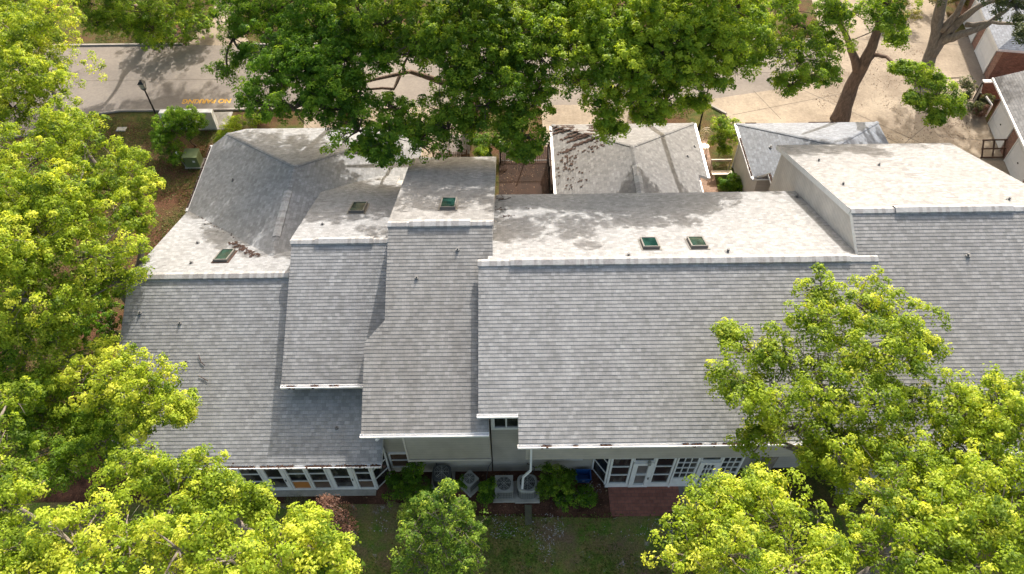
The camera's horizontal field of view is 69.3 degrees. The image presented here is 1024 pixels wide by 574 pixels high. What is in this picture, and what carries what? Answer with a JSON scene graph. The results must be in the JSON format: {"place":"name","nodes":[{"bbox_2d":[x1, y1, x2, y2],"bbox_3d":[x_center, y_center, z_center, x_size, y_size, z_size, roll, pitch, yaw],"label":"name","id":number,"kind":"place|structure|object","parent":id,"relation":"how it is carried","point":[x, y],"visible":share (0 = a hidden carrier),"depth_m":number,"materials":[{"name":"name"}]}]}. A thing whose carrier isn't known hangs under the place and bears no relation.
{"place":"outdoors","nodes":[
{"label":"outdoors","id":0,"kind":"place"},
{"bbox_2d":[188,0,248,45],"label":"driveway","id":1,"kind":"structure","parent":0,"point":[207,40],"depth_m":53.57,"materials":[{"name":"concrete"}]},
{"bbox_2d":[304,106,448,156],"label":"driveway","id":2,"kind":"structure","parent":0,"point":[313,125],"depth_m":47.34,"materials":[{"name":"concrete"}]},
{"bbox_2d":[439,135,469,156],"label":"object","id":3,"kind":"object","parent":2,"relation":"on","point":[465,148],"visible":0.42,"depth_m":45.18,"materials":[{"name":"grey wood"}]},
{"bbox_2d":[0,37,999,133],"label":"street","id":4,"kind":"structure","parent":0,"point":[128,68],"depth_m":50.22,"materials":[{"name":"beige concrete"}]},
{"bbox_2d":[0,107,302,139],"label":"kerb","id":5,"kind":"structure","parent":4,"relation":"on","point":[156,110],"depth_m":48.20,"materials":[{"name":"concrete"}]},
{"bbox_2d":[182,99,230,103],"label":"road marking","id":6,"kind":"object","parent":4,"relation":"on","point":[208,101],"visible":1,"depth_m":48.89,"materials":[{"name":"yellow paint"}]},
{"bbox_2d":[86,72,780,80],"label":"street seam","id":7,"kind":"object","parent":4,"relation":"on","point":[262,78],"depth_m":50.44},
{"bbox_2d":[0,500,1023,573],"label":"lawn","id":8,"kind":"structure","parent":0,"point":[374,541],"depth_m":30.29,"materials":[{"name":"green plant"}]},
{"bbox_2d":[0,376,113,573],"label":"tree","id":9,"kind":"object","parent":8,"relation":"on","point":[11,500],"visible":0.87,"depth_m":22.28,"materials":[{"name":"green plant"}]},
{"bbox_2d":[84,437,280,545],"bbox_3d":[-10.972,8.653,26.216,6.512,8.634,3.400,12,52,10],"label":"tree","id":10,"kind":"object","parent":8,"relation":"on","point":[227,487],"visible":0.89,"depth_m":23.83,"materials":[{"name":"green plant"}]},
{"bbox_2d":[0,487,365,573],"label":"tree","id":11,"kind":"object","parent":8,"relation":"on","point":[328,551],"visible":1,"depth_m":20.04,"materials":[{"name":"green plant"}]},
{"bbox_2d":[283,493,308,513],"bbox_3d":[-8.730,9.119,30.189,1.121,1.829,1.294,-1,51,0],"label":"shrub","id":12,"kind":"object","parent":8,"relation":"on","point":[287,499],"visible":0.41,"depth_m":29.92,"materials":[{"name":"green plant"}]},
{"bbox_2d":[313,493,358,543],"bbox_3d":[-6.480,9.317,28.793,2.391,3.708,1.201,37,60,27],"label":"shrub","id":13,"kind":"object","parent":8,"relation":"on","point":[347,527],"visible":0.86,"depth_m":27.66,"materials":[{"name":"red plant"}]},
{"bbox_2d":[387,478,489,573],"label":"tree","id":14,"kind":"object","parent":8,"relation":"on","point":[464,512],"visible":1,"depth_m":26.64,"materials":[{"name":"green plant"}]},
{"bbox_2d":[366,481,673,564],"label":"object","id":15,"kind":"structure","parent":8,"relation":"on","point":[546,527],"depth_m":30.52,"materials":[{"name":"green plant"}]},
{"bbox_2d":[640,462,862,573],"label":"tree","id":16,"kind":"object","parent":8,"relation":"on","point":[729,501],"visible":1,"depth_m":20.78,"materials":[{"name":"green plant"}]},
{"bbox_2d":[833,426,1023,573],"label":"tree","id":17,"kind":"object","parent":8,"relation":"on","point":[1000,519],"visible":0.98,"depth_m":20.61,"materials":[{"name":"green plant"}]},
{"bbox_2d":[864,361,1023,530],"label":"tree","id":18,"kind":"object","parent":8,"relation":"on","point":[998,426],"visible":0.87,"depth_m":22.80,"materials":[{"name":"green plant"}]},
{"bbox_2d":[0,0,1023,516],"bbox_3d":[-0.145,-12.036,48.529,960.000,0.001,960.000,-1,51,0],"label":"ground","id":19,"kind":"structure","parent":0,"point":[820,494],"depth_m":46.48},
{"bbox_2d":[0,0,107,173],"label":"tree","id":20,"kind":"object","parent":19,"relation":"on","point":[25,33],"visible":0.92,"depth_m":35.71,"materials":[{"name":"green plant"}]},
{"bbox_2d":[0,93,166,348],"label":"tree","id":21,"kind":"object","parent":19,"relation":"on","point":[27,246],"visible":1,"depth_m":29.30,"materials":[{"name":"green plant"}]},
{"bbox_2d":[17,323,202,447],"bbox_3d":[-15.239,4.983,29.852,8.674,7.709,3.539,21,54,17],"label":"tree","id":22,"kind":"object","parent":19,"relation":"on","point":[177,409],"visible":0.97,"depth_m":27.11,"materials":[{"name":"green plant"}]},
{"bbox_2d":[52,43,182,46],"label":"kerb","id":23,"kind":"structure","parent":19,"relation":"on","point":[122,44],"depth_m":53.03,"materials":[{"name":"concrete"}]},
{"bbox_2d":[16,114,235,501],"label":"side yard","id":24,"kind":"structure","parent":19,"relation":"on","point":[159,205],"depth_m":42.68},
{"bbox_2d":[0,293,146,503],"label":"tree","id":25,"kind":"object","parent":24,"relation":"on","point":[91,430],"visible":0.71,"depth_m":27.89,"materials":[{"name":"green plant"}]},
{"bbox_2d":[31,280,123,360],"bbox_3d":[-20.259,1.804,35.222,4.037,3.495,3.944,-13,52,-10],"label":"tree","id":26,"kind":"object","parent":24,"relation":"on","point":[107,320],"visible":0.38,"depth_m":34.73,"materials":[{"name":"green plant"}]},
{"bbox_2d":[149,104,209,165],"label":"shrub","id":27,"kind":"object","parent":24,"relation":"on","point":[177,119],"visible":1,"depth_m":44.14,"materials":[{"name":"green plant"}]},
{"bbox_2d":[181,148,204,168],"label":"transformer box","id":28,"kind":"object","parent":24,"relation":"on","point":[192,158],"visible":0.94,"depth_m":44.41,"materials":[{"name":"metal"}]},
{"bbox_2d":[213,114,242,143],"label":"shrub","id":29,"kind":"object","parent":24,"relation":"on","point":[230,125],"visible":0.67,"depth_m":46.08,"materials":[{"name":"green plant"}]},
{"bbox_2d":[58,0,212,45],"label":"tree","id":30,"kind":"object","parent":19,"relation":"on","point":[138,19],"visible":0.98,"depth_m":46.65,"materials":[{"name":"green plant"}]},
{"bbox_2d":[137,80,158,117],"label":"street lamp","id":31,"kind":"object","parent":19,"relation":"on","point":[142,84],"visible":0.92,"depth_m":45.94,"materials":[{"name":"black metal"}]},
{"bbox_2d":[125,0,215,51],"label":"tree","id":32,"kind":"object","parent":19,"relation":"on","point":[198,24],"visible":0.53,"depth_m":51.78,"materials":[{"name":"green plant"}]},
{"bbox_2d":[158,109,232,129],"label":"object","id":33,"kind":"object","parent":19,"relation":"on","point":[215,119],"visible":0.32,"depth_m":46.91,"materials":[{"name":"concrete"}]},
{"bbox_2d":[44,474,387,503],"bbox_3d":[-12.596,8.684,31.742,14.600,0.001,1.500,-1,51,0],"label":"side mulch bed","id":34,"kind":"object","parent":19,"relation":"on","point":[75,492],"visible":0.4,"depth_m":31.57,"materials":[{"name":"brown soil"}]},
{"bbox_2d":[92,127,421,496],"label":"townhouse","id":35,"kind":"structure","parent":19,"relation":"on","point":[207,302],"depth_m":31.16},
{"bbox_2d":[236,470,270,489],"bbox_3d":[-10.745,7.925,30.703,0.900,2.280,0.070,-1,51,0],"label":"window","id":36,"kind":"structure","parent":35,"relation":"in","point":[253,475],"depth_m":30.57,"materials":[{"name":"white glass"}]},
{"bbox_2d":[259,469,293,489],"bbox_3d":[-9.795,7.931,30.689,0.960,2.280,0.115,-1,51,0],"label":"sunroom door","id":37,"kind":"structure","parent":35,"relation":"in","point":[281,481],"depth_m":30.81,"materials":[{"name":"white glass"}]},
{"bbox_2d":[283,469,313,489],"bbox_3d":[-8.865,7.902,30.703,0.860,2.280,0.070,-1,51,0],"label":"window","id":38,"kind":"structure","parent":35,"relation":"in","point":[298,478],"depth_m":30.85,"materials":[{"name":"white glass"}]},
{"bbox_2d":[304,469,333,489],"bbox_3d":[-8.001,7.892,30.703,0.830,2.280,0.070,-1,51,0],"label":"window","id":39,"kind":"structure","parent":35,"relation":"in","point":[319,478],"depth_m":30.85,"materials":[{"name":"white glass"}]},
{"bbox_2d":[326,469,358,489],"bbox_3d":[-7.050,7.898,30.689,1.030,2.280,0.115,-1,51,0],"label":"sunroom door","id":40,"kind":"structure","parent":35,"relation":"in","point":[340,478],"depth_m":30.86,"materials":[{"name":"white glass"}]},
{"bbox_2d":[351,468,376,488],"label":"window","id":41,"kind":"structure","parent":35,"relation":"in","point":[364,478],"depth_m":30.88,"materials":[{"name":"white glass"}]},
{"bbox_2d":[370,448,390,488],"bbox_3d":[-5.484,7.569,30.852,0.113,2.500,0.878,34,59,25],"label":"corner window","id":42,"kind":"structure","parent":35,"relation":"in","point":[379,474],"depth_m":31.09,"materials":[{"name":"white glass"}]},
{"bbox_2d":[243,109,272,128],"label":"shrub","id":43,"kind":"object","parent":19,"relation":"on","point":[254,121],"visible":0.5,"depth_m":46.55,"materials":[{"name":"green plant"}]},
{"bbox_2d":[201,0,316,86],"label":"tree","id":44,"kind":"object","parent":19,"relation":"on","point":[240,11],"visible":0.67,"depth_m":39.23,"materials":[{"name":"green plant"}]},
{"bbox_2d":[280,176,402,388],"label":"townhouse","id":45,"kind":"structure","parent":19,"relation":"on","point":[335,315],"depth_m":30.82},
{"bbox_2d":[231,0,451,169],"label":"tree","id":46,"kind":"object","parent":19,"relation":"on","point":[323,74],"visible":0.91,"depth_m":35.65,"materials":[{"name":"green plant"}]},
{"bbox_2d":[13,0,739,573],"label":"grass","id":47,"kind":"structure","parent":19,"relation":"on","point":[379,516],"depth_m":30.76,"materials":[{"name":"green plant"}]},
{"bbox_2d":[360,157,495,471],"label":"townhouse","id":48,"kind":"structure","parent":19,"relation":"on","point":[420,388],"depth_m":29.02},
{"bbox_2d":[388,452,410,467],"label":"window","id":49,"kind":"structure","parent":48,"relation":"in","point":[397,459],"depth_m":31.27,"materials":[{"name":"white glass"}]},
{"bbox_2d":[310,0,584,164],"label":"tree","id":50,"kind":"object","parent":19,"relation":"on","point":[445,28],"visible":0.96,"depth_m":34.88,"materials":[{"name":"green plant"}]},
{"bbox_2d":[432,149,467,156],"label":"fence","id":51,"kind":"object","parent":19,"relation":"on","point":[451,152],"visible":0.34,"depth_m":43.97,"materials":[{"name":"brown wood"}]},
{"bbox_2d":[448,124,461,156],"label":"entry walk","id":52,"kind":"structure","parent":19,"relation":"on","point":[453,147],"depth_m":45.63,"materials":[{"name":"concrete"}]},
{"bbox_2d":[472,142,489,156],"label":"shrub","id":53,"kind":"object","parent":19,"relation":"on","point":[482,149],"visible":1,"depth_m":44.01,"materials":[{"name":"green plant"}]},
{"bbox_2d":[464,130,508,156],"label":"shrub","id":54,"kind":"object","parent":19,"relation":"on","point":[475,140],"visible":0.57,"depth_m":44.55,"materials":[{"name":"green plant"}]},
{"bbox_2d":[388,468,615,517],"bbox_3d":[-0.494,8.773,31.555,9.600,0.001,2.300,-1,51,0],"label":"mulch bed","id":55,"kind":"object","parent":19,"relation":"on","point":[542,509],"visible":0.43,"depth_m":31.22,"materials":[{"name":"brown soil"}]},
{"bbox_2d":[381,461,435,507],"bbox_3d":[-4.223,8.327,30.891,2.370,1.751,1.773,-1,51,0],"label":"shrub","id":56,"kind":"object","parent":55,"relation":"on","point":[411,477],"visible":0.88,"depth_m":30.65,"materials":[{"name":"green plant"}]},
{"bbox_2d":[431,465,454,491],"bbox_3d":[-2.963,8.089,31.508,1.000,0.986,0.950,-1,51,0],"label":"air conditioner","id":57,"kind":"object","parent":55,"relation":"on","point":[440,473],"visible":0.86,"depth_m":31.21,"materials":[{"name":"metal"}]},
{"bbox_2d":[460,470,478,497],"bbox_3d":[-1.775,8.284,31.467,0.760,0.786,0.760,37,60,27],"label":"air conditioner","id":58,"kind":"object","parent":55,"relation":"on","point":[470,481],"visible":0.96,"depth_m":31.29,"materials":[{"name":"metal"}]},
{"bbox_2d":[455,473,498,507],"bbox_3d":[-1.393,8.390,31.278,1.976,1.038,1.309,23,55,18],"label":"shrub","id":59,"kind":"object","parent":55,"relation":"on","point":[486,490],"visible":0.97,"depth_m":30.98,"materials":[{"name":"green plant"}]},
{"bbox_2d":[493,475,514,502],"bbox_3d":[-0.332,8.467,31.226,0.940,0.906,0.940,-1,51,0],"label":"air conditioner","id":60,"kind":"object","parent":55,"relation":"on","point":[505,489],"visible":0.98,"depth_m":31.02,"materials":[{"name":"metal"}]},
{"bbox_2d":[515,474,539,503],"bbox_3d":[0.643,8.438,31.188,1.040,0.986,1.000,-1,51,0],"label":"air conditioner","id":61,"kind":"object","parent":55,"relation":"on","point":[527,493],"visible":0.86,"depth_m":30.98,"materials":[{"name":"metal"}]},
{"bbox_2d":[525,505,531,524],"bbox_3d":[0.684,9.497,30.917,0.300,0.052,0.850,-1,51,0],"label":"stepping stone","id":62,"kind":"object","parent":55,"relation":"on","point":[528,511],"visible":1,"depth_m":30.89,"materials":[{"name":"grey stone"}]},
{"bbox_2d":[535,461,577,501],"bbox_3d":[1.818,8.155,30.754,1.836,2.046,1.515,-1,51,0],"label":"shrub","id":63,"kind":"object","parent":55,"relation":"on","point":[558,479],"visible":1,"depth_m":30.38,"materials":[{"name":"green plant"}]},
{"bbox_2d":[552,482,598,512],"bbox_3d":[2.676,8.801,31.016,1.980,0.902,1.105,-7,51,-5],"label":"shrub","id":64,"kind":"object","parent":55,"relation":"on","point":[583,497],"visible":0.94,"depth_m":30.85,"materials":[{"name":"green plant"}]},
{"bbox_2d":[575,469,591,482],"bbox_3d":[3.048,8.133,31.772,0.670,0.430,0.500,-1,51,0],"label":"recycling bin","id":65,"kind":"object","parent":55,"relation":"on","point":[582,474],"visible":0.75,"depth_m":31.78,"materials":[{"name":"blue plastic"}]},
{"bbox_2d":[31,46,979,543],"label":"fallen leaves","id":66,"kind":"object","parent":19,"relation":"on","point":[509,194],"visible":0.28,"depth_m":44.39,"materials":[{"name":"brown plant"}]},
{"bbox_2d":[523,0,785,145],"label":"tree","id":67,"kind":"object","parent":19,"relation":"on","point":[626,48],"visible":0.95,"depth_m":34.67,"materials":[{"name":"green plant"}]},
{"bbox_2d":[436,191,905,488],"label":"townhouse","id":68,"kind":"structure","parent":19,"relation":"on","point":[599,314],"depth_m":28.57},
{"bbox_2d":[491,418,517,429],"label":"window","id":69,"kind":"structure","parent":68,"relation":"in","point":[503,423],"depth_m":28.90,"materials":[{"name":"white glass"}]},
{"bbox_2d":[592,459,610,484],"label":"corner window","id":70,"kind":"structure","parent":68,"relation":"in","point":[600,467],"depth_m":31.06,"materials":[{"name":"white glass"}]},
{"bbox_2d":[606,459,633,484],"bbox_3d":[4.442,7.577,30.502,0.900,2.480,0.070,-1,51,0],"label":"window","id":71,"kind":"structure","parent":68,"relation":"in","point":[619,472],"depth_m":30.59,"materials":[{"name":"white glass"}]},
{"bbox_2d":[628,462,653,486],"bbox_3d":[5.334,7.807,30.693,0.820,2.240,0.160,-1,51,0],"label":"sunroom door","id":72,"kind":"structure","parent":68,"relation":"in","point":[640,474],"depth_m":30.70,"materials":[{"name":"white glass"}]},
{"bbox_2d":[634,458,655,461],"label":"window","id":73,"kind":"structure","parent":68,"relation":"in","point":[639,459],"depth_m":29.76,"materials":[{"name":"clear glass"}]},
{"bbox_2d":[648,458,676,483],"bbox_3d":[6.196,7.556,30.502,0.850,2.480,0.070,-1,51,0],"label":"window","id":74,"kind":"structure","parent":68,"relation":"in","point":[663,468],"depth_m":30.56,"materials":[{"name":"white glass"}]},
{"bbox_2d":[670,458,700,478],"bbox_3d":[7.110,7.403,30.328,0.940,2.030,0.070,-1,51,0],"label":"window","id":75,"kind":"structure","parent":68,"relation":"in","point":[686,466],"depth_m":30.32,"materials":[{"name":"white glass"}]},
{"bbox_2d":[691,461,720,485],"bbox_3d":[8.019,7.751,30.712,0.810,2.240,0.100,-1,51,0],"label":"french door","id":76,"kind":"structure","parent":68,"relation":"in","point":[705,467],"depth_m":30.34,"materials":[{"name":"white glass"}]},
{"bbox_2d":[701,457,722,460],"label":"window","id":77,"kind":"structure","parent":68,"relation":"in","point":[702,459],"depth_m":29.78,"materials":[{"name":"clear glass"}]},
{"bbox_2d":[716,457,744,478],"bbox_3d":[8.890,7.382,30.328,0.880,2.030,0.070,-1,51,0],"label":"window","id":78,"kind":"structure","parent":68,"relation":"in","point":[732,465],"depth_m":30.19,"materials":[{"name":"white glass"}]},
{"bbox_2d":[634,104,726,114],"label":"lawn kerb","id":79,"kind":"structure","parent":19,"relation":"on","point":[719,109],"depth_m":47.81,"materials":[{"name":"concrete"}]},
{"bbox_2d":[698,87,708,131],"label":"street lamp","id":80,"kind":"object","parent":19,"relation":"on","point":[699,126],"visible":0.2,"depth_m":45.88,"materials":[{"name":"black metal"}]},
{"bbox_2d":[700,141,717,191],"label":"brick walk","id":81,"kind":"structure","parent":19,"relation":"on","point":[709,185],"depth_m":43.70,"materials":[{"name":"brown brick"}]},
{"bbox_2d":[699,127,713,153],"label":"peacock chair","id":82,"kind":"object","parent":81,"relation":"on","point":[705,146],"visible":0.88,"depth_m":44.63,"materials":[{"name":"beige wicker"}]},
{"bbox_2d":[709,159,731,179],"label":"garden bench","id":83,"kind":"object","parent":81,"relation":"on","point":[719,172],"visible":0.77,"depth_m":43.52,"materials":[{"name":"beige wood"}]},
{"bbox_2d":[707,114,741,154],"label":"shrub","id":84,"kind":"object","parent":19,"relation":"on","point":[726,132],"visible":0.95,"depth_m":43.97,"materials":[{"name":"green plant"}]},
{"bbox_2d":[717,170,742,191],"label":"shrub","id":85,"kind":"object","parent":19,"relation":"on","point":[731,184],"visible":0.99,"depth_m":42.73,"materials":[{"name":"green plant"}]},
{"bbox_2d":[703,262,953,507],"bbox_3d":[10.752,4.992,27.533,8.464,10.894,7.854,-1,51,0],"label":"tree","id":86,"kind":"object","parent":19,"relation":"on","point":[817,451],"visible":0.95,"depth_m":24.60,"materials":[{"name":"green plant"}]},
{"bbox_2d":[711,0,1009,174],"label":"forecourt","id":87,"kind":"structure","parent":19,"relation":"on","point":[950,61],"depth_m":48.33,"materials":[{"name":"concrete"}]},
{"bbox_2d":[732,121,888,191],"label":"garage","id":88,"kind":"structure","parent":87,"relation":"on","point":[757,156],"depth_m":40.81,"materials":[{"name":"grey"}]},
{"bbox_2d":[740,0,968,127],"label":"tree","id":89,"kind":"object","parent":87,"relation":"on","point":[887,18],"visible":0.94,"depth_m":38.38,"materials":[{"name":"green plant"}]},
{"bbox_2d":[868,0,922,21],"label":"hedge","id":90,"kind":"object","parent":87,"relation":"on","point":[917,11],"visible":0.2,"depth_m":53.19,"materials":[{"name":"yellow plant"}]},
{"bbox_2d":[928,0,969,8],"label":"hedge","id":91,"kind":"object","parent":87,"relation":"on","point":[952,1],"visible":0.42,"depth_m":54.10,"materials":[{"name":"green plant"}]},
{"bbox_2d":[914,0,1023,87],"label":"tree","id":92,"kind":"object","parent":87,"relation":"on","point":[942,33],"visible":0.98,"depth_m":44.52,"materials":[{"name":"grey plant"}]},
{"bbox_2d":[958,74,995,113],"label":"shrub","id":93,"kind":"object","parent":87,"relation":"on","point":[968,84],"visible":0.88,"depth_m":47.17,"materials":[{"name":"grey plant"}]},
{"bbox_2d":[970,82,983,109],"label":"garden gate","id":94,"kind":"structure","parent":87,"relation":"on","point":[978,93],"depth_m":47.42,"materials":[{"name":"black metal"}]},
{"bbox_2d":[972,104,989,117],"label":"shrub","id":95,"kind":"object","parent":87,"relation":"on","point":[983,111],"visible":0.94,"depth_m":46.62,"materials":[{"name":"red plant"}]},
{"bbox_2d":[980,79,999,98],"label":"garden wall","id":96,"kind":"structure","parent":87,"relation":"on","point":[988,86],"depth_m":47.79,"materials":[{"name":"red brick"}]},
{"bbox_2d":[980,139,1006,157],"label":"trellis","id":97,"kind":"object","parent":87,"relation":"on","point":[993,148],"visible":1,"depth_m":44.58,"materials":[{"name":"brown wood"}]},
{"bbox_2d":[768,143,1023,494],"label":"townhouse","id":98,"kind":"structure","parent":19,"relation":"on","point":[941,225],"depth_m":29.32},
{"bbox_2d":[956,0,1023,78],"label":"house","id":99,"kind":"structure","parent":19,"relation":"on","point":[998,53],"depth_m":48.95,"materials":[{"name":"red brick"}]},
{"bbox_2d":[964,1,982,40],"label":"garage door","id":100,"kind":"structure","parent":99,"relation":"in","point":[976,17],"depth_m":52.42,"materials":[{"name":"white"}]},
{"bbox_2d":[975,29,995,71],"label":"garage door","id":101,"kind":"structure","parent":99,"relation":"in","point":[986,48],"depth_m":50.28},
{"bbox_2d":[985,71,1023,182],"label":"house","id":102,"kind":"structure","parent":19,"relation":"on","point":[1006,119],"depth_m":44.10,"materials":[{"name":"white brick"}]},
{"bbox_2d":[988,102,1012,147],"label":"garage door","id":103,"kind":"structure","parent":102,"relation":"in","point":[1000,125],"depth_m":45.35,"materials":[{"name":"beige metal"}]},
{"bbox_2d":[1004,140,1023,180],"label":"garage door","id":104,"kind":"structure","parent":102,"relation":"in","point":[1014,162],"depth_m":43.25,"materials":[{"name":"beige metal"}]},
{"bbox_2d":[499,147,553,194],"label":"courtyard","id":105,"kind":"structure","parent":0,"point":[523,180],"depth_m":44.00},
{"bbox_2d":[499,141,549,162],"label":"fence","id":106,"kind":"object","parent":105,"relation":"on","point":[502,160],"visible":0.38,"depth_m":44.56,"materials":[{"name":"black metal"}]},
{"bbox_2d":[547,143,551,193],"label":"fence","id":107,"kind":"object","parent":105,"relation":"on","point":[549,177],"visible":0.84,"depth_m":42.95,"materials":[{"name":"wood"}]},
{"bbox_2d":[541,104,631,146],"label":"garage driveway","id":108,"kind":"structure","parent":0,"point":[570,114],"depth_m":47.58,"materials":[{"name":"concrete"}]},
{"bbox_2d":[549,122,709,193],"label":"garage","id":109,"kind":"structure","parent":0,"point":[669,158],"depth_m":39.30,"materials":[{"name":"grey"}]},
{"bbox_2d":[608,486,680,515],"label":"patio","id":110,"kind":"structure","parent":0,"point":[638,501],"depth_m":31.27,"materials":[{"name":"brick"}]},
{"bbox_2d":[678,485,736,515],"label":"concrete patio","id":111,"kind":"structure","parent":0,"point":[681,490],"depth_m":31.39,"materials":[{"name":"grey concrete"}]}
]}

